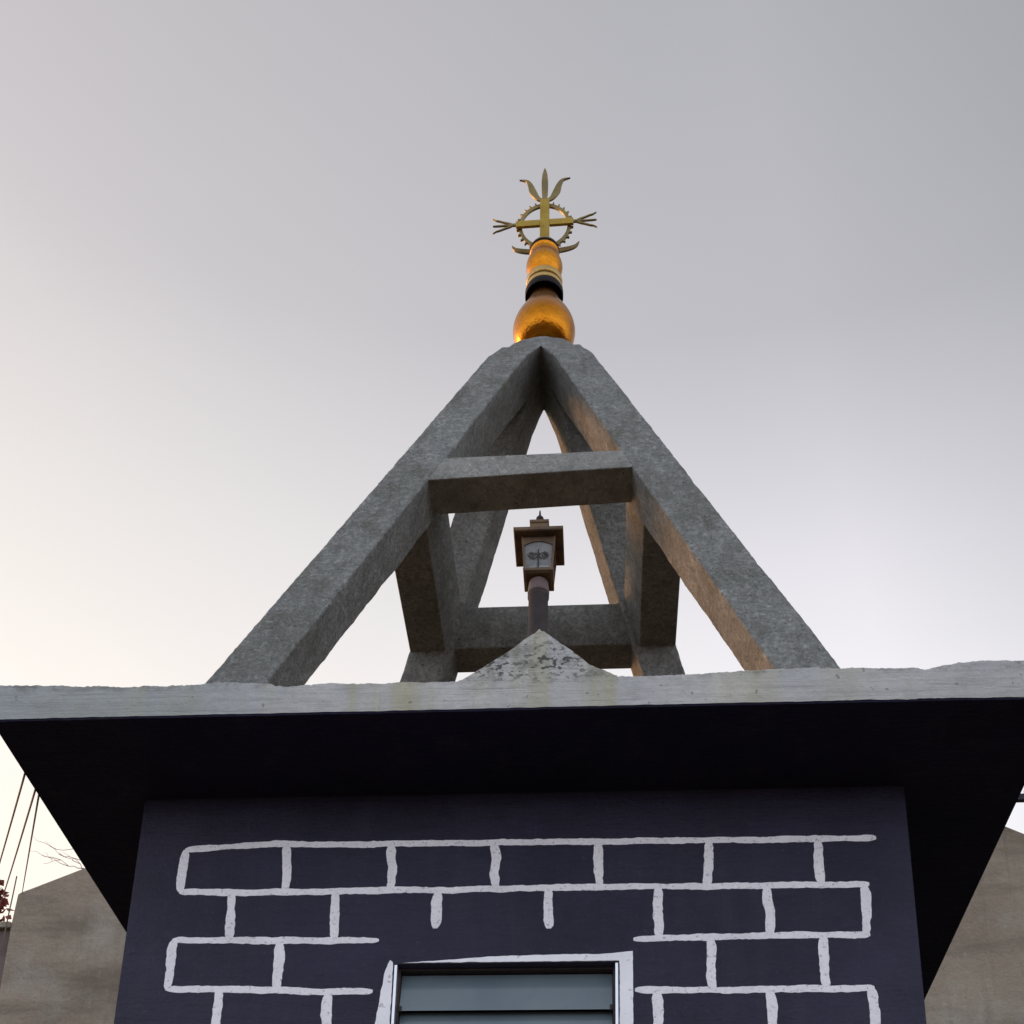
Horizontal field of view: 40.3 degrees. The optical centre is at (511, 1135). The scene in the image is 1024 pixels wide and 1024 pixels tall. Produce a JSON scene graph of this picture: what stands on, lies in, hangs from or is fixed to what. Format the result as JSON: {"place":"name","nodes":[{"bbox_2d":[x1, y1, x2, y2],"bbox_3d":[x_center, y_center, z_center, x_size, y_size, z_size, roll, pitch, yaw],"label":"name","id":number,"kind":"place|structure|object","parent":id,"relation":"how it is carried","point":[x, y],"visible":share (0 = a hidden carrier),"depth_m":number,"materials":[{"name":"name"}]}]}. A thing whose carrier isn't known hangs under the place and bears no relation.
{"place":"outdoors","nodes":[
{"label":"outdoors","id":0,"kind":"place"},
{"bbox_2d":[0,0,1023,922],"label":"sky","id":1,"kind":"structure","parent":0,"point":[250,253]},
{"bbox_2d":[1016,793,1023,802],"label":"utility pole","id":2,"kind":"object","parent":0,"point":[1020,799],"visible":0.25,"depth_m":15.49,"materials":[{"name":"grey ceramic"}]},
{"label":"ground","id":3,"kind":"structure","parent":0,"visible":0},
{"bbox_2d":[0,921,11,986],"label":"annex block","id":4,"kind":"structure","parent":3,"relation":"on","point":[5,944],"depth_m":16.20,"materials":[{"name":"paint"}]},
{"bbox_2d":[1,876,16,950],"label":"metal rod","id":5,"kind":"object","parent":4,"relation":"attached to","point":[8,913],"visible":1,"depth_m":16.22,"materials":[{"name":"brown"}]},
{"bbox_2d":[0,773,25,862],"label":"service cable","id":6,"kind":"object","parent":4,"relation":"attached to","point":[20,789],"visible":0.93,"depth_m":6.85,"materials":[{"name":"metal"}]},
{"bbox_2d":[0,789,35,905],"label":"service cable","id":7,"kind":"object","parent":4,"relation":"attached to","point":[31,802],"visible":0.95,"depth_m":7.58,"materials":[{"name":"metal"}]},
{"bbox_2d":[0,880,14,921],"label":"red leaved tree","id":8,"kind":"object","parent":3,"relation":"on","point":[5,903],"visible":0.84,"depth_m":19.93,"materials":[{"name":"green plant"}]},
{"bbox_2d":[33,836,83,868],"bbox_3d":[-7.051,2.517,33.251,12.363,22.447,3.153,0,-21,4],"label":"bare tree","id":9,"kind":"object","parent":3,"relation":"on","point":[61,855],"visible":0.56,"depth_m":37.41,"materials":[{"name":"brown plant"}]},
{"bbox_2d":[0,336,1023,1023],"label":"bell tower","id":10,"kind":"structure","parent":3,"relation":"on","point":[794,822],"depth_m":5.56,"materials":[{"name":"blue paint"}]},
{"bbox_2d":[375,951,632,1023],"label":"window","id":11,"kind":"structure","parent":10,"relation":"in","point":[564,995],"depth_m":5.44,"materials":[{"name":"white paint"}]},
{"bbox_2d":[513,511,564,636],"bbox_3d":[0.106,-2.131,5.675,0.204,1.070,0.204,0,-21,4],"label":"post lantern","id":12,"kind":"object","parent":10,"relation":"on","point":[539,548],"visible":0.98,"depth_m":5.71,"materials":[{"name":"metal"}]},
{"bbox_2d":[493,169,596,343],"bbox_3d":[0.215,-5.709,9.085,0.585,1.714,0.410,-14,-26,34],"label":"gilded finial","id":13,"kind":"object","parent":10,"relation":"on","point":[544,310],"visible":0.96,"depth_m":8.92,"materials":[{"name":"gold metal"}]},
{"bbox_2d":[0,827,1023,1023],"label":"church hall","id":14,"kind":"structure","parent":3,"relation":"on","point":[65,952],"depth_m":15.77,"materials":[{"name":"paint"}]},
{"bbox_2d":[22,795,39,892],"bbox_3d":[-3.869,-2.154,11.116,0.009,5.057,10.100,10,-23,-21],"label":"service cable","id":15,"kind":"object","parent":14,"relation":"attached to","point":[38,797],"visible":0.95,"depth_m":7.88,"materials":[{"name":"metal"}]}
]}

